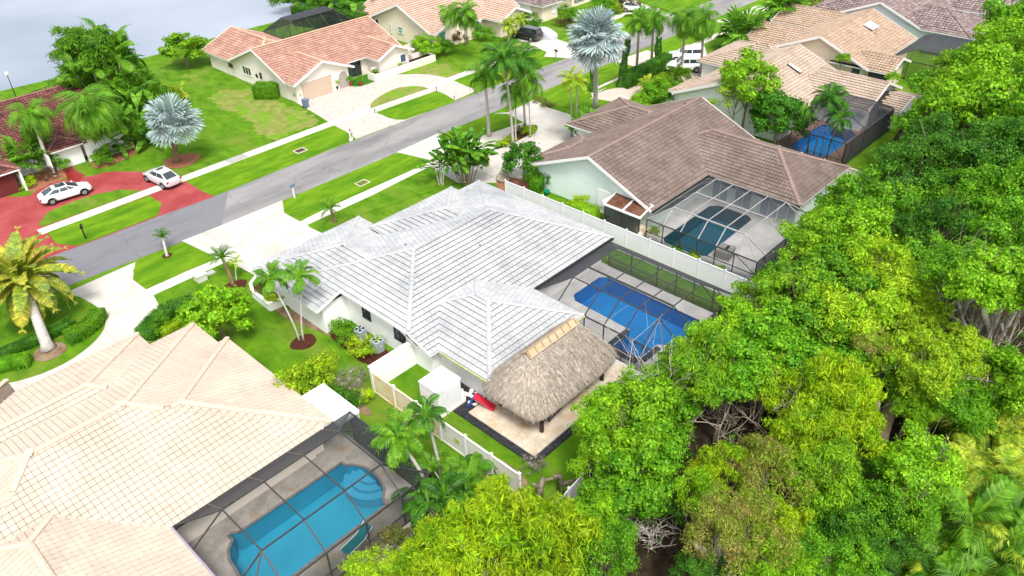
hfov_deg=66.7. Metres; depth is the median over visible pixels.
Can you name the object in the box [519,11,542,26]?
shrub
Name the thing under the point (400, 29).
window
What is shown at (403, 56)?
window
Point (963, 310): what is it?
pale trunk
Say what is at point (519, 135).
mulch bed
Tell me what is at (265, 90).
hedge
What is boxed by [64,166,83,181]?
red path
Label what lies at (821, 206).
leafy tree
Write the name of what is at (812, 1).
shrub
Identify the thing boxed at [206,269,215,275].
stone slab
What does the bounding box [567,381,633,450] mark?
leafy tree
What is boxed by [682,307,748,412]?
leafy tree
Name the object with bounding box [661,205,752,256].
swimming pool
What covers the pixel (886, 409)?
tree snag
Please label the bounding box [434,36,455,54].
shrub
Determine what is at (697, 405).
leafy tree
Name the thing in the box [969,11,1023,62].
leafy tree
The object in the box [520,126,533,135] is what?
shrub
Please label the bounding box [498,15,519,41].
palm tree
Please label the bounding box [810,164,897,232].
leafy tree
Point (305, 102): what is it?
wheeled bin
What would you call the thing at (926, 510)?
leafy tree
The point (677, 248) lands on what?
shrub
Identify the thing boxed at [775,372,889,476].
leafy tree
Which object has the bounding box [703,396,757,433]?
bare tree
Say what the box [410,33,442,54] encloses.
shrub
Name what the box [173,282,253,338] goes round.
round tree
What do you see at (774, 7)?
palm tree
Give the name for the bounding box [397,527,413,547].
shrub
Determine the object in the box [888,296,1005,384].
bare tree
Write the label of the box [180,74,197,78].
dry lawn
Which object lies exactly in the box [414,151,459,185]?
bird of paradise
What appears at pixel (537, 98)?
shrub
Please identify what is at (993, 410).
leafy tree
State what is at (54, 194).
parked car
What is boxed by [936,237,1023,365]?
leafy tree
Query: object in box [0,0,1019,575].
ground
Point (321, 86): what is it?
garage door
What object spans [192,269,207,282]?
utility box
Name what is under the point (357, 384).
shrub
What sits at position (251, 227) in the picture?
driveway
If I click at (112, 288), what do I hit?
driveway
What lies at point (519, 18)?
palm tree
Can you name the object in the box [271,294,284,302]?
shrub
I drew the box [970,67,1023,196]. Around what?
leafy tree
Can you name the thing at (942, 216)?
leafy tree
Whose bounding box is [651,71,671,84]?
shrub
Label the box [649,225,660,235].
shrub
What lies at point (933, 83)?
leafy tree
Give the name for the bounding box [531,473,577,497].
driftwood
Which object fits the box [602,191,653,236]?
glazed porch
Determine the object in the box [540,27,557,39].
covered car
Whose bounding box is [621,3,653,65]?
palm tree
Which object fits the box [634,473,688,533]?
leafy tree
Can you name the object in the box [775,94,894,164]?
pool enclosure
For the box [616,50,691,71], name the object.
driveway
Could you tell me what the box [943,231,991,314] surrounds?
leafy tree
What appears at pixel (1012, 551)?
palm clump
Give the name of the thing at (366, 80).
artificial lawn
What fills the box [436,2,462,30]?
palm tree
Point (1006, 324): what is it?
pale trunk
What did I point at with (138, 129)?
palm thicket
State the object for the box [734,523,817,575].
leafy tree
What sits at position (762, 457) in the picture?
leafy tree
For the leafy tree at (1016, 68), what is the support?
on the woodland floor
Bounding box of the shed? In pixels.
[418,366,465,417]
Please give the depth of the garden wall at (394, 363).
53.81 m
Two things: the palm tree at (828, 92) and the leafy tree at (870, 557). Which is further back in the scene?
the palm tree at (828, 92)
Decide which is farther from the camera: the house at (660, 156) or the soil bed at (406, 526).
the house at (660, 156)
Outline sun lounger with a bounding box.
[339,521,372,555]
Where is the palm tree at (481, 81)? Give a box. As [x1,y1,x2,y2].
[461,62,505,136]
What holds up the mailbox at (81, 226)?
on the lawn island at (102, 224)
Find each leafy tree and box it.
[337,545,400,575]
[380,507,460,575]
[399,498,493,575]
[421,491,532,575]
[454,469,526,575]
[474,471,509,497]
[483,480,606,575]
[491,489,578,575]
[558,482,637,565]
[561,509,644,575]
[564,421,629,478]
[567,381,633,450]
[572,468,666,553]
[585,374,685,467]
[589,441,676,520]
[602,363,679,390]
[612,413,694,478]
[625,359,697,423]
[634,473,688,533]
[649,326,743,446]
[656,330,707,381]
[667,464,732,539]
[668,534,733,575]
[674,369,703,433]
[679,479,758,575]
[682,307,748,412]
[686,327,777,444]
[686,435,761,504]
[707,79,761,120]
[708,484,807,575]
[711,293,786,345]
[716,44,783,128]
[719,298,814,428]
[725,430,785,511]
[727,278,779,311]
[729,434,821,518]
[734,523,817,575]
[735,257,801,299]
[739,347,801,440]
[739,492,816,575]
[752,259,827,320]
[761,399,866,503]
[762,361,837,416]
[770,290,859,352]
[773,213,848,263]
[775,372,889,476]
[777,434,863,521]
[779,238,881,331]
[779,345,888,432]
[788,472,871,533]
[788,520,864,575]
[794,278,905,347]
[795,435,872,521]
[797,325,848,362]
[798,199,853,240]
[799,334,894,385]
[803,198,897,258]
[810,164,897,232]
[815,500,898,572]
[819,472,885,554]
[823,523,890,575]
[824,185,862,205]
[826,247,882,315]
[837,230,939,316]
[851,500,929,568]
[853,155,925,201]
[861,262,956,371]
[862,462,952,552]
[863,134,956,239]
[863,170,926,225]
[866,324,969,440]
[868,434,964,542]
[869,141,920,163]
[873,415,970,513]
[877,309,946,376]
[881,371,941,446]
[888,107,924,142]
[889,187,988,286]
[889,378,992,440]
[890,221,975,278]
[895,82,967,150]
[896,107,985,235]
[900,317,999,417]
[903,59,945,97]
[912,215,994,354]
[916,59,1010,113]
[916,161,988,262]
[923,56,1023,169]
[929,116,1021,235]
[931,41,973,68]
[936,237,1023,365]
[941,38,1023,114]
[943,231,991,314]
[945,376,1010,434]
[946,36,1006,130]
[951,159,1023,288]
[962,190,1023,331]
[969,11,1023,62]
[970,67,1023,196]
[970,113,1023,198]
[970,340,1023,433]
[975,27,1023,115]
[977,245,1023,381]
[978,0,1023,40]
[978,347,1023,419]
[982,220,1023,345]
[992,155,1023,216]
[1000,49,1023,153]
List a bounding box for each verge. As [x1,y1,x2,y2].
[52,0,777,307]
[186,0,708,195]
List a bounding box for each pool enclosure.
[172,411,430,575]
[262,6,350,38]
[536,241,731,372]
[645,179,806,274]
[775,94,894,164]
[895,34,974,78]
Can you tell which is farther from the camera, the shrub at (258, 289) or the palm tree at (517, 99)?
the palm tree at (517, 99)
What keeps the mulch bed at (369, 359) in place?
on the ground at (266, 338)
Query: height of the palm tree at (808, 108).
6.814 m
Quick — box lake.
[0,0,302,90]
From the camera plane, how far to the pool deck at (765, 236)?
68.58 m
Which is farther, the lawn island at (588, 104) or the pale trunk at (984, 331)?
the lawn island at (588, 104)
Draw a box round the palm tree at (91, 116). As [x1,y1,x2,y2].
[48,80,126,146]
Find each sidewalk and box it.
[37,11,631,234]
[105,32,727,315]
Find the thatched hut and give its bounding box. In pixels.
[477,318,617,432]
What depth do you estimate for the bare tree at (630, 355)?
45.94 m
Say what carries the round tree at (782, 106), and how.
on the ground at (266, 338)
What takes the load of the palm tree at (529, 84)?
on the ground at (266, 338)
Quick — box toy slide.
[467,393,495,410]
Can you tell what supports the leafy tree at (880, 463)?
on the woodland floor
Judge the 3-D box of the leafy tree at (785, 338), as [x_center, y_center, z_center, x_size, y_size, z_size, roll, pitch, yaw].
[15.215,5.412,47.130,5.739,8.993,5.501,-12,36,-14]
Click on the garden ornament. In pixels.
(350, 137)
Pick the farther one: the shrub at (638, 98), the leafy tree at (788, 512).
the shrub at (638, 98)
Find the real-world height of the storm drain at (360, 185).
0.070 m
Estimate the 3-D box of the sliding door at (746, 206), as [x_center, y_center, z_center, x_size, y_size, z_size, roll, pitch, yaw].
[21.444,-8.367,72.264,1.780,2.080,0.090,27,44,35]
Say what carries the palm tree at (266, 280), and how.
on the mulch bed at (307, 342)
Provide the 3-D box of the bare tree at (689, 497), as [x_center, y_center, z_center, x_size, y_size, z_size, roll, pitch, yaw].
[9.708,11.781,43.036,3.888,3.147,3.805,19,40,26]
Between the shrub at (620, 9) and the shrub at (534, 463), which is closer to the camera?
the shrub at (534, 463)
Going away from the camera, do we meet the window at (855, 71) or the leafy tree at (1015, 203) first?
the leafy tree at (1015, 203)
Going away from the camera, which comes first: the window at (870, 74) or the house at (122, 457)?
the house at (122, 457)
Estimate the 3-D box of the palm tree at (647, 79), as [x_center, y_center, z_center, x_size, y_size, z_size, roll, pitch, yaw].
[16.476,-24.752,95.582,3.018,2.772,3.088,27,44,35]
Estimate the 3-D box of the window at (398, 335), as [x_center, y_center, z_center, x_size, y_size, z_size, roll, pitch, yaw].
[-7.988,3.364,55.387,1.330,1.130,0.090,27,44,35]
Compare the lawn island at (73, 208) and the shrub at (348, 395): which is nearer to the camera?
the shrub at (348, 395)
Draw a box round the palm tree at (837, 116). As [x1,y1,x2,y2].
[823,104,857,157]
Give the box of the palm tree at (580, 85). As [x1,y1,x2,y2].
[566,69,589,117]
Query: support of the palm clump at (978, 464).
on the woodland floor
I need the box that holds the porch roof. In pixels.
[302,383,359,421]
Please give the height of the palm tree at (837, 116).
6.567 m
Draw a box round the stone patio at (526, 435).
[469,363,634,455]
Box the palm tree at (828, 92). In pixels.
[809,81,849,154]
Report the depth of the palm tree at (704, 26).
88.80 m
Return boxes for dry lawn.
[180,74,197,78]
[207,89,318,139]
[407,63,460,77]
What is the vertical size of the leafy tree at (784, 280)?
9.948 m
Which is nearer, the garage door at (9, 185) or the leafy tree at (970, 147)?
the leafy tree at (970, 147)
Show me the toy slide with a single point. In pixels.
(485, 402)
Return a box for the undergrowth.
[454,54,1023,575]
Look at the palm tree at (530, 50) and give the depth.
81.52 m
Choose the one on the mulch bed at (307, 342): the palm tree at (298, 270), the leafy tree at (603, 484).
the palm tree at (298, 270)
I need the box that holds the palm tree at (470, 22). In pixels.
[457,10,478,43]
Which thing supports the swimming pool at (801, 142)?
in the pool deck at (793, 138)
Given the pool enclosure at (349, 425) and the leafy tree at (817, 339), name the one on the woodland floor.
the leafy tree at (817, 339)
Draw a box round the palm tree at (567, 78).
[556,65,583,136]
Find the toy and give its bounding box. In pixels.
[461,388,485,405]
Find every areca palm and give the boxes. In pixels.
[164,80,190,99]
[387,471,484,530]
[406,443,498,513]
[447,454,493,493]
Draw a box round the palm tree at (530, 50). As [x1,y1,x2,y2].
[505,41,543,126]
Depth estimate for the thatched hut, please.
49.56 m
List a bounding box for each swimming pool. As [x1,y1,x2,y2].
[227,461,386,575]
[572,276,700,363]
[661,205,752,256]
[790,124,856,156]
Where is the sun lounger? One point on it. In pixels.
(356, 541)
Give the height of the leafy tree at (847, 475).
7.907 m
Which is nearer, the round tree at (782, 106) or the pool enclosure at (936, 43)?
the round tree at (782, 106)
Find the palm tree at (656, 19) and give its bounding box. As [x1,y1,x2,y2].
[637,1,670,58]
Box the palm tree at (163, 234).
[151,225,171,255]
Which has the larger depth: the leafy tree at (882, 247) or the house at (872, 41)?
the house at (872, 41)
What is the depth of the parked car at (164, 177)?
78.52 m
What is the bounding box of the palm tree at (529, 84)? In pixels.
[508,66,546,136]
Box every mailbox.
[79,223,85,238]
[290,183,294,197]
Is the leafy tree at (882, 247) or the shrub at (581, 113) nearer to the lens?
the leafy tree at (882, 247)
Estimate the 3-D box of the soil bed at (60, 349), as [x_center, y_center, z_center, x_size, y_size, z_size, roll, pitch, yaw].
[-34.184,4.703,57.594,2.127,0.030,2.238,27,44,35]
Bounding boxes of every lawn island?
[0,294,93,352]
[39,189,139,226]
[48,195,161,245]
[133,242,215,288]
[283,152,429,220]
[310,167,456,232]
[370,86,428,107]
[377,91,453,119]
[438,113,522,138]
[539,87,591,108]
[562,99,609,114]
[591,80,616,92]
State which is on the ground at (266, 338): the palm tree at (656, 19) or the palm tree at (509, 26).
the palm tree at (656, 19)
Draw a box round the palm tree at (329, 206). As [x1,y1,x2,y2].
[315,196,341,222]
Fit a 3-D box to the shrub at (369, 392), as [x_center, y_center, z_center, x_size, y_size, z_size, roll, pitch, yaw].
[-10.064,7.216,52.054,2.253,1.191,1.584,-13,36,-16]
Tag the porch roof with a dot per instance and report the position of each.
(326, 400)
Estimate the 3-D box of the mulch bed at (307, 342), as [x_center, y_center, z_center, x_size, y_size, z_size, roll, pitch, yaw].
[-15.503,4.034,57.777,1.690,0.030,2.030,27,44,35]
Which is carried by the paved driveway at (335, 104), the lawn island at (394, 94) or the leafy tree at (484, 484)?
the lawn island at (394, 94)
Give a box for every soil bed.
[33,342,66,361]
[276,308,330,335]
[341,396,371,415]
[362,519,411,569]
[482,460,527,500]
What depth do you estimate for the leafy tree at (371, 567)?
37.79 m
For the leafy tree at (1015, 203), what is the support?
on the woodland floor
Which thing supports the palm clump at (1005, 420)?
on the woodland floor
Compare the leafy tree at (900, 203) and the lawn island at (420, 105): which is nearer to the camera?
the leafy tree at (900, 203)
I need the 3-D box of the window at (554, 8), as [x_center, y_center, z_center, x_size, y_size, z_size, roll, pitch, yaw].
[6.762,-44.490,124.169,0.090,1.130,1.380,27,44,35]
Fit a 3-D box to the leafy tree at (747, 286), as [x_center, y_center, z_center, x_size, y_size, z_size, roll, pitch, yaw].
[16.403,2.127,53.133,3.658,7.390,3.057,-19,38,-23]
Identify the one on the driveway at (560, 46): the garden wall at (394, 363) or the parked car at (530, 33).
the parked car at (530, 33)
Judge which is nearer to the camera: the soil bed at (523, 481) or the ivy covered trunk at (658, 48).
the soil bed at (523, 481)
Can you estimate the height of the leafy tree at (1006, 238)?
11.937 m
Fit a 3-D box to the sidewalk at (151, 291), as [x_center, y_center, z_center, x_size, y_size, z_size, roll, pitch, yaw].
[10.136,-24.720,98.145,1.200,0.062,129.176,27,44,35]
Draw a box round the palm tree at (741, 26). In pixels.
[714,4,769,46]
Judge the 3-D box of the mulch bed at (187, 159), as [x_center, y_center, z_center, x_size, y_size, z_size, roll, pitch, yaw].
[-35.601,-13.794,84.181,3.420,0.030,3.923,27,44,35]
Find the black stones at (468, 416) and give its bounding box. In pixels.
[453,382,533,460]
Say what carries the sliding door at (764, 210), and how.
in the house at (660, 156)
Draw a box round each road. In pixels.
[46,191,227,291]
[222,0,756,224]
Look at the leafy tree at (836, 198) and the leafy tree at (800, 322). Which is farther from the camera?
the leafy tree at (836, 198)
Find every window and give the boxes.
[242,65,251,76]
[348,60,361,76]
[361,307,371,321]
[393,327,405,343]
[397,26,402,33]
[400,53,405,62]
[439,31,445,40]
[551,5,556,13]
[753,116,769,131]
[851,68,859,74]
[868,71,886,80]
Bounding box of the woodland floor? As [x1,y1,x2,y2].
[410,55,1023,575]
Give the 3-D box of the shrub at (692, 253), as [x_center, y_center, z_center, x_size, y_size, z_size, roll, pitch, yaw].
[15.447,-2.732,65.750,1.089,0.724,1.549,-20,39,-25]
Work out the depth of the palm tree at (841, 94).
75.84 m
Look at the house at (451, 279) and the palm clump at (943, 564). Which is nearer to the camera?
the palm clump at (943, 564)
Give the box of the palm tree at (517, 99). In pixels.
[498,80,530,141]
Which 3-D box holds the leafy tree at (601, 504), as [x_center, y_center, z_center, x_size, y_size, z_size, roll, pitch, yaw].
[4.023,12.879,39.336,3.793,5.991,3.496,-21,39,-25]
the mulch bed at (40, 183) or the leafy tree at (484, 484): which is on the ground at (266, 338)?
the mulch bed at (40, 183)
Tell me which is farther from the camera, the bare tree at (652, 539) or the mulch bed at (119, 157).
the mulch bed at (119, 157)
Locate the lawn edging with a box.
[453,411,575,463]
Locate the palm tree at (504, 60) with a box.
[476,38,530,142]
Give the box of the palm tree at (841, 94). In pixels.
[819,85,852,155]
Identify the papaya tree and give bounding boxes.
[835,53,851,69]
[884,70,901,82]
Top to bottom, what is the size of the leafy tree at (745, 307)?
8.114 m
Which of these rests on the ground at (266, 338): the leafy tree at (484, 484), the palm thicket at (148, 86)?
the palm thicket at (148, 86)
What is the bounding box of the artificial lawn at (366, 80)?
[350,75,373,86]
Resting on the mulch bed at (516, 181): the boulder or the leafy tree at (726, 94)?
the boulder
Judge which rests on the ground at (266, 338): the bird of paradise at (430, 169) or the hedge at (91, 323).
the hedge at (91, 323)
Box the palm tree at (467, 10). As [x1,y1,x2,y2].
[454,0,479,45]
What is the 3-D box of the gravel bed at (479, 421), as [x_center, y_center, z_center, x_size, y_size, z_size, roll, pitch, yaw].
[-1.091,8.278,51.155,8.800,0.030,3.300,27,44,35]
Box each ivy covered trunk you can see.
[589,56,598,91]
[616,38,630,87]
[654,36,662,55]
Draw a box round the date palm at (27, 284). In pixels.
[0,226,85,352]
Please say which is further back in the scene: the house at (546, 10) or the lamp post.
the house at (546, 10)
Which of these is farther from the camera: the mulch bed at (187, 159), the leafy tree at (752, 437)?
the mulch bed at (187, 159)
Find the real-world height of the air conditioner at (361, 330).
0.950 m
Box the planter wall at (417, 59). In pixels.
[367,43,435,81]
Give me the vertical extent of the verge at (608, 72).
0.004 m
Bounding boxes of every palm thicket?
[99,59,182,121]
[99,90,167,159]
[267,0,310,6]
[309,0,366,12]
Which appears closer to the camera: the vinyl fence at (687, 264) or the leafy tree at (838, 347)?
the leafy tree at (838, 347)
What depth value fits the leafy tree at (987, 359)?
45.12 m
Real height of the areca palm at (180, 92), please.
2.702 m
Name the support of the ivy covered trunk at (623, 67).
on the ground at (266, 338)
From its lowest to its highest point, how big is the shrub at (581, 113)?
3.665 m
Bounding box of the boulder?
[496,173,509,182]
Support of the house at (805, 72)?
on the ground at (266, 338)
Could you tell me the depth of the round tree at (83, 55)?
87.91 m
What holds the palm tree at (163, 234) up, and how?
on the mulch bed
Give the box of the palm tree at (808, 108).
[799,101,818,152]
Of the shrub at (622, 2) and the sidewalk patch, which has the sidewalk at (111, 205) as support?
the sidewalk patch
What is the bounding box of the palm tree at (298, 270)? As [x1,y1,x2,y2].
[279,258,322,340]
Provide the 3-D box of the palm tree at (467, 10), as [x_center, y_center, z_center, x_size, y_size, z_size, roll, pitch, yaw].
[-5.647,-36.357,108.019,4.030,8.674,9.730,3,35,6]
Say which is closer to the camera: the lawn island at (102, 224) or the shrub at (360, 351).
the shrub at (360, 351)
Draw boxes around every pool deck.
[188,433,425,575]
[551,262,712,377]
[646,197,797,282]
[772,121,860,162]
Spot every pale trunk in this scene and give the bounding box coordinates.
[692,530,733,575]
[774,434,790,486]
[947,302,967,327]
[950,299,970,334]
[969,299,1003,359]
[993,309,1016,347]
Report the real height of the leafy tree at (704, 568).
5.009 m
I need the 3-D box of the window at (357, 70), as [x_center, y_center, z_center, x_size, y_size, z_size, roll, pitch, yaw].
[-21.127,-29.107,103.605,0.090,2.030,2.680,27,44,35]
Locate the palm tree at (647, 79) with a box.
[635,74,653,92]
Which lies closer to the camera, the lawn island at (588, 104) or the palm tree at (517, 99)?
the palm tree at (517, 99)
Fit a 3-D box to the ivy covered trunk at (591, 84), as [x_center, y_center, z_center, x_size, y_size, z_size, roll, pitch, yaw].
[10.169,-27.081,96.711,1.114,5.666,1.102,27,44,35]
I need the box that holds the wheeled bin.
[301,98,308,107]
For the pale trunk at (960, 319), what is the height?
7.295 m
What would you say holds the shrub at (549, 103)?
on the verge at (608, 72)
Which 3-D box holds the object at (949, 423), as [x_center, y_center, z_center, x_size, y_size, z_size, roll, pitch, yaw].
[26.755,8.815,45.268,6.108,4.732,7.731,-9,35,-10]
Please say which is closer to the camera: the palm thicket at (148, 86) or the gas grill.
the gas grill
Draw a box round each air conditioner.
[353,325,366,341]
[370,336,384,353]
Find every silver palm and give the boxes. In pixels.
[140,92,206,162]
[564,5,630,108]
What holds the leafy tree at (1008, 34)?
on the woodland floor
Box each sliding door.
[733,202,750,209]
[758,205,777,219]
[776,205,796,225]
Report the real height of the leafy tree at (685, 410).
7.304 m
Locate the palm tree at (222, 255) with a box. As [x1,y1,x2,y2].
[206,243,238,284]
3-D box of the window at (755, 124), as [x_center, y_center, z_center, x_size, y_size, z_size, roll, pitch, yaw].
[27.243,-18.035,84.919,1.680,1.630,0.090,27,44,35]
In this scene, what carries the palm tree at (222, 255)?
on the mulch bed at (241, 282)
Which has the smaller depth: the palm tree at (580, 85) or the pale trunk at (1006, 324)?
the pale trunk at (1006, 324)
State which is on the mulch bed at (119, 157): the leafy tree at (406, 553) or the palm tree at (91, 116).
the palm tree at (91, 116)
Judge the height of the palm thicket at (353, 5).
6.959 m
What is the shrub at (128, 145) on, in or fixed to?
on the mulch bed at (119, 157)
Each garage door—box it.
[0,173,20,197]
[301,75,332,99]
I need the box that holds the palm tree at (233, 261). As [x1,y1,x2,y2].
[227,255,243,280]
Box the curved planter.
[249,275,285,310]
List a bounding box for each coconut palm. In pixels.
[364,404,432,497]
[403,391,451,474]
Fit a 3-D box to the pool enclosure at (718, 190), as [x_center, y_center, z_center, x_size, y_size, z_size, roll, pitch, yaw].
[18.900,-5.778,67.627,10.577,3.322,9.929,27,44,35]
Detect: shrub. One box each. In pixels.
[18,175,36,189]
[30,166,58,181]
[51,157,70,169]
[88,148,115,165]
[107,143,125,155]
[114,142,133,152]
[142,311,171,335]
[253,285,263,294]
[261,293,275,301]
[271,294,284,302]
[271,361,312,392]
[284,348,339,395]
[328,316,356,344]
[333,384,367,407]
[334,362,366,398]
[341,334,383,357]
[348,387,377,405]
[366,523,416,570]
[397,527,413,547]
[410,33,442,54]
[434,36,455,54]
[452,30,469,45]
[454,431,470,443]
[472,24,495,40]
[495,139,509,146]
[503,135,517,141]
[513,124,526,131]
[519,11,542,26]
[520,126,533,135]
[520,452,548,476]
[525,125,537,132]
[532,96,547,102]
[535,172,550,189]
[539,100,556,107]
[552,17,577,28]
[556,3,576,23]
[563,105,595,134]
[568,194,590,205]
[590,0,616,9]
[604,3,624,11]
[614,0,642,7]
[629,90,655,105]
[640,74,672,103]
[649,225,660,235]
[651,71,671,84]
[655,76,679,94]
[664,63,691,84]
[669,245,682,251]
[687,249,700,258]
[803,0,823,5]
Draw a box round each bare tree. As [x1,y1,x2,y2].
[595,306,672,384]
[623,329,703,455]
[623,509,680,551]
[664,461,724,521]
[682,377,753,457]
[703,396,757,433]
[737,357,900,448]
[738,385,783,422]
[785,324,915,375]
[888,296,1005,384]
[915,230,986,307]
[937,298,1023,384]
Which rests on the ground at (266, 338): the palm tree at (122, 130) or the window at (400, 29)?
the palm tree at (122, 130)
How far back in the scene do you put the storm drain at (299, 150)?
85.57 m
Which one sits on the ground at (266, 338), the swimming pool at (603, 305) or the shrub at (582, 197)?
the shrub at (582, 197)
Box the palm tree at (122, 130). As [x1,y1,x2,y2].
[104,106,132,141]
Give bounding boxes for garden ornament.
[348,129,352,140]
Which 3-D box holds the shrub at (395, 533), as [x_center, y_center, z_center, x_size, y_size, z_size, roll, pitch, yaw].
[-6.567,13.968,41.703,3.277,1.775,2.566,-26,42,-31]
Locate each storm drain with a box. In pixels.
[293,147,307,153]
[354,179,369,186]
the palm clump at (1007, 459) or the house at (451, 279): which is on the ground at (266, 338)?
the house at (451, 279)
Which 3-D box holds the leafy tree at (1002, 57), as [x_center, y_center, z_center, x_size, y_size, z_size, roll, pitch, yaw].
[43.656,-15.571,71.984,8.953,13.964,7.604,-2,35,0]
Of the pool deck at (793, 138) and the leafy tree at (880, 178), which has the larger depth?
the pool deck at (793, 138)
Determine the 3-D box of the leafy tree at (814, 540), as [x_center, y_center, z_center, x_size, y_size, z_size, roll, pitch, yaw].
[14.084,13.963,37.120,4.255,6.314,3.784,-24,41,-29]
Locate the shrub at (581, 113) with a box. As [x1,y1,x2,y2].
[563,105,595,134]
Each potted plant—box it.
[345,76,352,85]
[356,75,363,85]
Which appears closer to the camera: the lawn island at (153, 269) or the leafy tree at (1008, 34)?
the lawn island at (153, 269)
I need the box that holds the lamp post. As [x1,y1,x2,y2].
[4,72,15,96]
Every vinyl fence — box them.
[370,369,520,495]
[504,179,755,303]
[563,472,583,506]
[758,139,866,182]
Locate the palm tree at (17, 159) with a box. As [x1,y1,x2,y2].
[0,133,61,175]
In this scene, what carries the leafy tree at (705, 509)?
on the woodland floor
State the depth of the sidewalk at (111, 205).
85.31 m
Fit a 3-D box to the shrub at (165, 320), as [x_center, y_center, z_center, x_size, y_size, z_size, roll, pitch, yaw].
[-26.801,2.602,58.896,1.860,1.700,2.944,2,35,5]
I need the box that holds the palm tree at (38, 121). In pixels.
[3,96,59,176]
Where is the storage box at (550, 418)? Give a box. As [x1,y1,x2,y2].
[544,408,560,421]
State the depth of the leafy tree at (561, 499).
36.76 m
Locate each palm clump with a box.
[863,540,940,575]
[895,498,1005,575]
[902,522,1023,575]
[910,436,1022,520]
[926,504,1023,575]
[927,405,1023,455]
[934,466,1023,574]
[937,428,1023,503]
[974,381,1023,470]
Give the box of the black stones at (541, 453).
[529,424,575,462]
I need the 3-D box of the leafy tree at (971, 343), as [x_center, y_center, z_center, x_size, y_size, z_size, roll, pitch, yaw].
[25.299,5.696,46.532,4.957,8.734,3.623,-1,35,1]
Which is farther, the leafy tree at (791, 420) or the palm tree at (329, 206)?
the palm tree at (329, 206)
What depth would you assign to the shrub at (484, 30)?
115.46 m
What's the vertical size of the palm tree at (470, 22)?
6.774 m
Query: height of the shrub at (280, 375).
3.516 m
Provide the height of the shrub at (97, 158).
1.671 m
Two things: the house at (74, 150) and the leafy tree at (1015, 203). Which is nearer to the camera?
the leafy tree at (1015, 203)
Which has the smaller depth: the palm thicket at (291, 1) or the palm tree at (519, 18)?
the palm tree at (519, 18)
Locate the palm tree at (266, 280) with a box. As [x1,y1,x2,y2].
[250,258,300,340]
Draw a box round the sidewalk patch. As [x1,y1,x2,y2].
[224,154,249,162]
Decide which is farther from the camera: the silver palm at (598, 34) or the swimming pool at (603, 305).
the silver palm at (598, 34)
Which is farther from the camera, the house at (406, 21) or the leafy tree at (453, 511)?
the house at (406, 21)
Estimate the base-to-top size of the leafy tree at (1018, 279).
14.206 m
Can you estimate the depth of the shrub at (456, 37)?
113.63 m
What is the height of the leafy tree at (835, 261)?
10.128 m
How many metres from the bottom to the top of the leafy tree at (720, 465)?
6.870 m
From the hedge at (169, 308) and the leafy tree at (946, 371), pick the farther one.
the hedge at (169, 308)
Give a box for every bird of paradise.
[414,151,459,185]
[430,125,500,185]
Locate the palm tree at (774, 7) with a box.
[754,0,811,19]
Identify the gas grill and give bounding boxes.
[715,243,735,261]
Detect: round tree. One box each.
[45,17,149,104]
[157,32,207,67]
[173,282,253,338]
[501,140,543,182]
[747,87,818,143]
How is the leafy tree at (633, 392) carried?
on the woodland floor
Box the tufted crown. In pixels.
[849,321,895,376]
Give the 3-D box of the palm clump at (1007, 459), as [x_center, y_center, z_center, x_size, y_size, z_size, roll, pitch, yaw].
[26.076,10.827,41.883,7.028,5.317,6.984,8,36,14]
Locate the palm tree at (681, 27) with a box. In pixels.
[664,4,706,65]
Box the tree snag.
[868,380,902,463]
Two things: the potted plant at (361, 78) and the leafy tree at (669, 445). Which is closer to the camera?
the leafy tree at (669, 445)
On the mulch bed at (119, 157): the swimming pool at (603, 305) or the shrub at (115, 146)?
the shrub at (115, 146)
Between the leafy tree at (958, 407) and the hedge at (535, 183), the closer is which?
the leafy tree at (958, 407)
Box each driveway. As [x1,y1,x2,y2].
[0,171,214,259]
[9,262,157,390]
[183,200,320,274]
[296,74,474,138]
[398,100,573,182]
[516,37,578,57]
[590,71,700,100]
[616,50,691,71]
[743,6,767,14]
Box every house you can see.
[0,83,134,197]
[0,322,331,575]
[202,15,413,102]
[251,180,613,400]
[357,0,531,50]
[514,0,589,21]
[531,96,849,226]
[668,40,921,140]
[746,3,917,83]
[811,0,1019,42]
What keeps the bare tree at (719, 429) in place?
on the woodland floor
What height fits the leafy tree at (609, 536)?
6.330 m
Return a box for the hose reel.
[544,189,549,195]
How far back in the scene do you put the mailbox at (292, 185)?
75.86 m
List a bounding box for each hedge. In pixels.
[0,316,75,356]
[0,350,32,373]
[61,307,108,346]
[134,293,198,340]
[157,318,182,336]
[251,80,280,99]
[290,3,368,28]
[529,174,544,193]
[567,198,599,218]
[618,52,672,88]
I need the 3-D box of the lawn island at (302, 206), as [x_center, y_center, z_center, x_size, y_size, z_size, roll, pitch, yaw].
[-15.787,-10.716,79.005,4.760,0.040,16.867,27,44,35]
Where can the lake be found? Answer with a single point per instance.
(26, 41)
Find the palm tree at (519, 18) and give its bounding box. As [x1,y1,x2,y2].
[512,12,528,27]
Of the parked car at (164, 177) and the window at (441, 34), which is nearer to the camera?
the parked car at (164, 177)
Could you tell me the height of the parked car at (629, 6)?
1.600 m
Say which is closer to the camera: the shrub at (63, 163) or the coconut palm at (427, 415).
the coconut palm at (427, 415)
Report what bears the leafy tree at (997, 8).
on the woodland floor
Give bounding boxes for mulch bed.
[28,168,65,190]
[91,144,136,167]
[163,153,200,167]
[224,279,246,288]
[290,333,315,349]
[330,330,388,364]
[496,177,528,190]
[497,125,537,148]
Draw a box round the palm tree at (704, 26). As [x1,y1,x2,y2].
[684,2,724,73]
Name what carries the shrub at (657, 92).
on the ground at (266, 338)
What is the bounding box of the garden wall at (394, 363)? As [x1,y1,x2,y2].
[367,341,416,388]
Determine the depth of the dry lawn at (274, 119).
94.81 m
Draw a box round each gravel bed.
[455,382,532,460]
[530,427,573,462]
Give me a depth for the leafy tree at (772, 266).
51.13 m
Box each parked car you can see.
[36,181,91,204]
[142,166,181,189]
[510,25,543,41]
[621,0,647,11]
[665,55,700,72]
[669,46,706,59]

